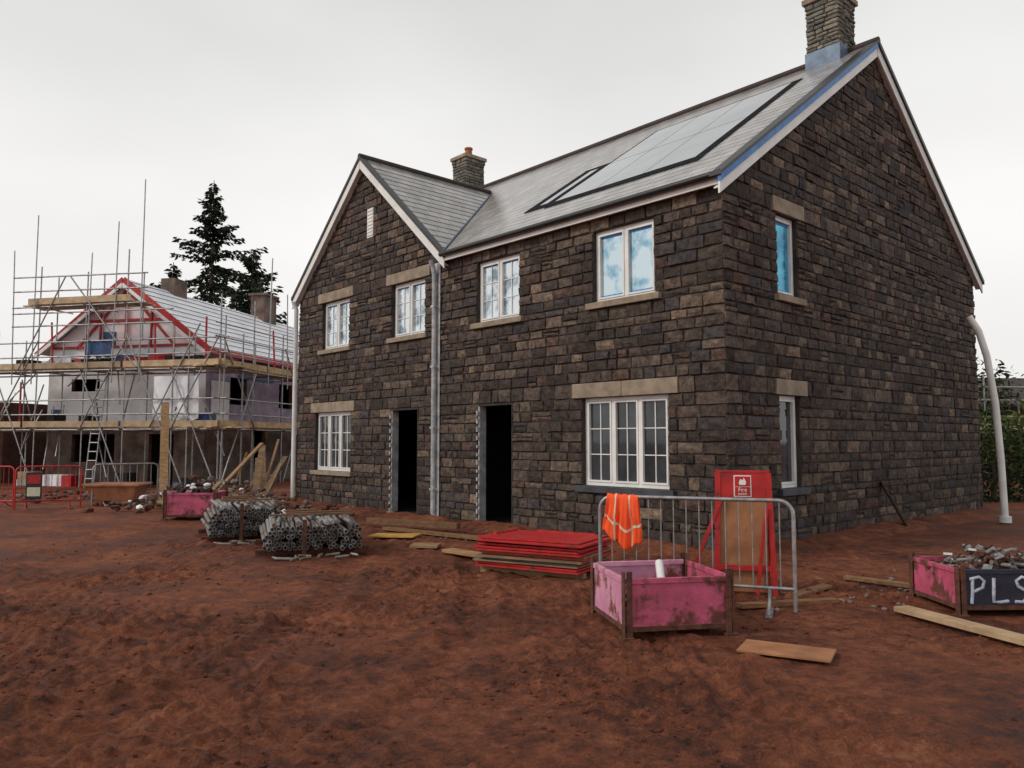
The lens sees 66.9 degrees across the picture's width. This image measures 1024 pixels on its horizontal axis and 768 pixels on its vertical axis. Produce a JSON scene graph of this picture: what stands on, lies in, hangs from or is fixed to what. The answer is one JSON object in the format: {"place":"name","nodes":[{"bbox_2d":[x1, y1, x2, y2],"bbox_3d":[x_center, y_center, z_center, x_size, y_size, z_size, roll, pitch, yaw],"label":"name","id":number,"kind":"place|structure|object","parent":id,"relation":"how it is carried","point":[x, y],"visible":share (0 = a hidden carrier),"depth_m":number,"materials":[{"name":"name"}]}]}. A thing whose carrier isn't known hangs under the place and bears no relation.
{"place":"outdoors","nodes":[
{"label":"outdoors","id":0,"kind":"place"},
{"bbox_2d":[0,471,1023,767],"bbox_3d":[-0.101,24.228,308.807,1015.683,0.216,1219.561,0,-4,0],"label":"ground","id":1,"kind":"structure","parent":0,"point":[856,703],"depth_m":5.43,"materials":[{"name":"brown soil"}]},
{"bbox_2d":[0,466,15,508],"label":"red crowd barrier","id":2,"kind":"object","parent":1,"relation":"on","point":[5,501],"visible":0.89,"depth_m":17.58,"materials":[{"name":"paint"}]},
{"bbox_2d":[0,402,47,482],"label":"unfinished brick building","id":3,"kind":"structure","parent":1,"relation":"on","point":[10,455],"depth_m":29.46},
{"bbox_2d":[13,465,82,510],"bbox_3d":[-10.625,2.369,17.774,1.334,0.998,0.720,2,-5,-27],"label":"red crowd barrier","id":4,"kind":"object","parent":1,"relation":"on","point":[26,501],"visible":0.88,"depth_m":17.79,"materials":[{"name":"paint"}]},
{"bbox_2d":[25,466,42,499],"bbox_3d":[-10.751,2.216,17.439,0.320,0.754,0.041,1,-4,-17],"label":"site warning sign","id":5,"kind":"object","parent":4,"relation":"attached to","point":[33,490],"visible":1,"depth_m":17.42,"materials":[{"name":"black plastic"}]},
{"bbox_2d":[82,482,151,505],"bbox_3d":[-9.600,2.678,18.855,1.320,0.540,0.920,0,-4,-6],"label":"mortar tub","id":6,"kind":"object","parent":1,"relation":"on","point":[109,492],"visible":0.87,"depth_m":18.53,"materials":[{"name":"orange plastic"}]},
{"bbox_2d":[91,463,158,505],"bbox_3d":[-9.450,2.447,18.972,1.524,1.018,0.720,4,-6,-42],"label":"crowd barrier","id":7,"kind":"object","parent":1,"relation":"on","point":[108,464],"visible":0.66,"depth_m":18.92,"materials":[{"name":"metal"}]},
{"bbox_2d":[0,179,298,488],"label":"scaffolding","id":8,"kind":"object","parent":1,"relation":"on","point":[180,394],"visible":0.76,"depth_m":26.33,"materials":[{"name":"silver metal"}]},
{"bbox_2d":[33,277,299,485],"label":"house under construction","id":9,"kind":"structure","parent":1,"relation":"on","point":[188,313],"depth_m":28.24,"materials":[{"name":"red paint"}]},
{"bbox_2d":[149,262,187,287],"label":"fir tree","id":10,"kind":"object","parent":1,"relation":"on","point":[175,273],"visible":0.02,"depth_m":46.58,"materials":[{"name":"green plant"}]},
{"bbox_2d":[0,475,354,515],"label":"rubble pile","id":11,"kind":"object","parent":1,"relation":"on","point":[149,505],"visible":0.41,"depth_m":18.02,"materials":[{"name":"concrete"}]},
{"bbox_2d":[161,487,227,519],"bbox_3d":[-6.319,2.386,15.514,1.050,0.604,0.900,0,-4,-6],"label":"pink stillage crate","id":12,"kind":"object","parent":1,"relation":"on","point":[185,502],"visible":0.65,"depth_m":15.11,"materials":[{"name":"paint"}]},
{"bbox_2d":[158,183,269,307],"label":"fir tree","id":13,"kind":"object","parent":1,"relation":"on","point":[212,286],"visible":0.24,"depth_m":45.58,"materials":[{"name":"green plant"}]},
{"bbox_2d":[156,402,296,509],"bbox_3d":[-7.046,1.669,19.160,3.067,2.630,5.174,2,-5,-24],"label":"timber offcut pile","id":14,"kind":"object","parent":1,"relation":"on","point":[267,481],"visible":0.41,"depth_m":19.74,"materials":[{"name":"brown wood"}]},
{"bbox_2d":[198,495,287,544],"bbox_3d":[-4.359,2.182,12.663,1.360,0.648,2.336,2,-5,-24],"label":"scaffold tube bundle","id":15,"kind":"object","parent":1,"relation":"on","point":[249,516],"visible":0.77,"depth_m":12.05,"materials":[{"name":"grey metal"}]},
{"bbox_2d":[226,250,288,432],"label":"fir tree","id":16,"kind":"object","parent":1,"relation":"on","point":[239,303],"visible":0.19,"depth_m":41.30,"materials":[{"name":"green plant"}]},
{"bbox_2d":[255,509,368,560],"bbox_3d":[-2.882,2.105,11.125,1.510,0.545,2.322,1,-4,-18],"label":"scaffold tube bundle","id":17,"kind":"object","parent":1,"relation":"on","point":[330,528],"visible":1,"depth_m":10.54,"materials":[{"name":"grey metal"}]},
{"bbox_2d":[367,533,421,537],"bbox_3d":[-1.875,2.418,12.381,0.765,0.030,0.450,-1,-4,11],"label":"plywood offcut","id":18,"kind":"object","parent":1,"relation":"on","point":[394,535],"visible":1,"depth_m":12.29,"materials":[{"name":"wood"}]},
{"bbox_2d":[366,518,460,528],"bbox_3d":[-1.750,2.434,13.558,1.973,0.110,0.120,-2,-5,30],"label":"timber plank","id":19,"kind":"object","parent":1,"relation":"on","point":[421,523],"visible":1,"depth_m":13.47,"materials":[{"name":"brown wood"}]},
{"bbox_2d":[410,542,441,547],"bbox_3d":[-1.250,2.339,11.234,0.403,0.040,0.300,-1,-4,7],"label":"plywood offcut","id":20,"kind":"object","parent":1,"relation":"on","point":[424,545],"visible":1,"depth_m":11.11,"materials":[{"name":"beige wood"}]},
{"bbox_2d":[382,526,479,539],"bbox_3d":[-1.200,2.435,12.605,2.625,0.060,0.150,-4,-6,40],"label":"timber plank","id":21,"kind":"object","parent":1,"relation":"on","point":[437,533],"visible":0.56,"depth_m":12.61,"materials":[{"name":"brown wood"}]},
{"bbox_2d":[442,548,481,556],"bbox_3d":[-0.400,2.268,10.261,0.200,0.040,1.414,4,-6,-45],"label":"timber plank","id":22,"kind":"object","parent":1,"relation":"on","point":[463,552],"visible":0.45,"depth_m":10.47,"materials":[{"name":"beige wood"}]},
{"bbox_2d":[472,529,615,578],"bbox_3d":[0.390,2.041,9.327,1.473,0.452,1.047,-2,-5,30],"label":"red board stack","id":23,"kind":"object","parent":1,"relation":"on","point":[530,553],"visible":0.9,"depth_m":9.00,"materials":[{"name":"paint"}]},
{"bbox_2d":[297,69,981,546],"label":"stone wall","id":24,"kind":"structure","parent":1,"relation":"on","point":[797,415],"depth_m":13.15,"materials":[{"name":"brown stone"}]},
{"bbox_2d":[318,207,796,488],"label":"window frames","id":25,"kind":"structure","parent":24,"relation":"attached to","point":[625,231],"depth_m":12.21,"materials":[{"name":"white plastic"}]},
{"bbox_2d":[321,224,791,482],"bbox_3d":[-0.177,-0.236,15.486,1.888,3.968,11.237,4,-6,-42],"label":"window glass","id":26,"kind":"object","parent":25,"relation":"in","point":[641,274],"visible":0.85,"depth_m":12.12,"materials":[{"name":"glass"}]},
{"bbox_2d":[310,195,807,476],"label":"lintels and sills","id":27,"kind":"object","parent":24,"relation":"attached to","point":[779,205],"visible":0.71,"depth_m":12.11,"materials":[{"name":"stone"}]},
{"bbox_2d":[366,47,862,249],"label":"slate roof","id":28,"kind":"structure","parent":24,"relation":"on","point":[443,212],"depth_m":16.37,"materials":[{"name":"grey stone"}]},
{"bbox_2d":[450,0,857,185],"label":"chimney parts","id":29,"kind":"object","parent":28,"relation":"on","point":[829,54],"visible":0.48,"depth_m":14.83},
{"bbox_2d":[452,0,855,186],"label":"chimney stone","id":30,"kind":"object","parent":29,"relation":"attached to","point":[846,29],"visible":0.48,"depth_m":14.85,"materials":[{"name":"stone"}]},
{"bbox_2d":[524,78,802,212],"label":"solar panels","id":31,"kind":"object","parent":28,"relation":"on","point":[696,138],"visible":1,"depth_m":14.17,"materials":[{"name":"grey glass"}]},
{"bbox_2d":[291,36,984,308],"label":"roof trim","id":32,"kind":"structure","parent":24,"relation":"attached to","point":[734,166],"depth_m":14.72,"materials":[{"name":"white plastic"}]},
{"bbox_2d":[278,497,1009,561],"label":"earth bank","id":33,"kind":"structure","parent":1,"relation":"on","point":[860,533],"depth_m":13.14,"materials":[{"name":"brown soil"}]},
{"bbox_2d":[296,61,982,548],"bbox_3d":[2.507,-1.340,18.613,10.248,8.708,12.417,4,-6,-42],"label":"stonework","id":34,"kind":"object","parent":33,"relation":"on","point":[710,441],"visible":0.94,"depth_m":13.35,"materials":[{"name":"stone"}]},
{"bbox_2d":[290,259,440,515],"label":"downpipes","id":35,"kind":"object","parent":34,"relation":"attached to","point":[435,392],"visible":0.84,"depth_m":15.31,"materials":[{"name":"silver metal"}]},
{"bbox_2d":[386,402,512,523],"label":"door openings","id":36,"kind":"structure","parent":34,"relation":"in","point":[480,461],"depth_m":14.36,"materials":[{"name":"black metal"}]},
{"bbox_2d":[574,485,810,496],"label":"protected sills","id":37,"kind":"structure","parent":34,"relation":"on","point":[658,492],"depth_m":11.55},
{"bbox_2d":[361,530,926,610],"bbox_3d":[2.211,2.324,10.613,4.347,0.110,9.312,4,-6,-41],"label":"scattered rubble","id":38,"kind":"object","parent":1,"relation":"on","point":[853,597],"visible":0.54,"depth_m":7.65,"materials":[{"name":"concrete"}]},
{"bbox_2d":[588,553,738,641],"bbox_3d":[1.245,1.783,6.592,0.970,0.540,0.960,1,-4,-11],"label":"pink stillage crate","id":39,"kind":"object","parent":1,"relation":"on","point":[630,597],"visible":0.93,"depth_m":6.21,"materials":[{"name":"pink painted metal"},{"name":"rusty steel"},{"name":"white plastic"}]},
{"bbox_2d":[598,495,797,618],"bbox_3d":[1.730,1.587,7.404,1.854,1.018,0.720,-2,-4,21],"label":"crowd barrier","id":40,"kind":"object","parent":1,"relation":"on","point":[769,612],"visible":0.69,"depth_m":7.24,"materials":[{"name":"grey metal"}]},
{"bbox_2d":[602,493,642,550],"bbox_3d":[1.092,1.359,7.664,0.416,0.548,0.162,0,-4,20],"label":"hi vis vest","id":41,"kind":"object","parent":40,"relation":"attached to","point":[622,524],"visible":1,"depth_m":7.61,"materials":[{"name":"orange fabric"}]},
{"bbox_2d":[694,470,777,595],"bbox_3d":[2.276,1.522,8.007,0.831,1.273,0.598,-1,-4,14],"label":"fire point stand","id":42,"kind":"object","parent":1,"relation":"on","point":[744,483],"visible":0.94,"depth_m":7.77,"materials":[{"name":"red paint"}]},
{"bbox_2d":[737,639,836,662],"bbox_3d":[2.000,1.941,5.648,0.640,0.023,0.340,-2,-5,29],"label":"plywood offcut","id":43,"kind":"object","parent":1,"relation":"on","point":[802,652],"visible":1,"depth_m":5.61,"materials":[{"name":"brown wood"}]},
{"bbox_2d":[736,597,838,608],"bbox_3d":[2.600,2.060,7.294,1.031,0.040,0.100,1,-4,-14],"label":"timber plank","id":44,"kind":"object","parent":1,"relation":"on","point":[774,603],"visible":1,"depth_m":7.26,"materials":[{"name":"wood"}]},
{"bbox_2d":[792,583,832,597],"bbox_3d":[3.025,2.097,7.868,0.744,0.040,0.120,4,-6,-42],"label":"timber plank","id":45,"kind":"object","parent":1,"relation":"on","point":[814,589],"visible":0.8,"depth_m":7.86,"materials":[{"name":"brown wood"}]},
{"bbox_2d":[843,575,908,587],"bbox_3d":[4.025,2.130,8.316,0.885,0.050,0.100,-4,-6,43],"label":"timber plank","id":46,"kind":"object","parent":1,"relation":"on","point":[877,581],"visible":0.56,"depth_m":8.36,"materials":[{"name":"brown wood"}]},
{"bbox_2d":[880,481,908,526],"bbox_3d":[6.667,2.128,13.484,0.463,0.861,0.140,-1,-4,13],"label":"leaning board","id":47,"kind":"object","parent":1,"relation":"on","point":[893,503],"visible":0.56,"depth_m":13.45,"materials":[{"name":"brown wood"}]},
{"bbox_2d":[894,605,1023,645],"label":"timber plank","id":48,"kind":"object","parent":1,"relation":"on","point":[985,630],"visible":1,"depth_m":6.33,"materials":[{"name":"beige wood"}]},
{"bbox_2d":[908,543,1023,616],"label":"navy stillage crate","id":49,"kind":"object","parent":1,"relation":"on","point":[989,576],"visible":0.98,"depth_m":7.11,"materials":[{"name":"pink paint"},{"name":"navy paint"},{"name":"rusty steel"}]},
{"bbox_2d":[966,315,1011,522],"bbox_3d":[9.238,0.647,15.018,0.644,4.032,0.218,0,-4,7],"label":"white duct pipe","id":50,"kind":"object","parent":1,"relation":"on","point":[1004,517],"visible":1,"depth_m":14.95,"materials":[{"name":"plastic"}]},
{"bbox_2d":[976,357,1023,490],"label":"bare bush","id":51,"kind":"object","parent":1,"relation":"on","point":[1000,393],"visible":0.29,"depth_m":24.60,"materials":[{"name":"green plant"}]},
{"bbox_2d":[978,378,1023,478],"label":"dark roofed building","id":52,"kind":"structure","parent":1,"relation":"on","point":[1016,381],"depth_m":31.80,"materials":[{"name":"brown brick"}]},
{"bbox_2d":[978,375,1023,490],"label":"scaffolding","id":53,"kind":"object","parent":1,"relation":"on","point":[984,399],"visible":0.1,"depth_m":23.64,"materials":[{"name":"red paint"}]},
{"bbox_2d":[979,389,1023,502],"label":"hedge","id":54,"kind":"object","parent":1,"relation":"on","point":[1013,471],"visible":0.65,"depth_m":20.30,"materials":[{"name":"broad green leaves"},{"name":"woody twigs"}]},
{"bbox_2d":[0,0,1023,404],"label":"sky","id":55,"kind":"structure","parent":0,"point":[274,104],"materials":[{"name":"white"}]}
]}

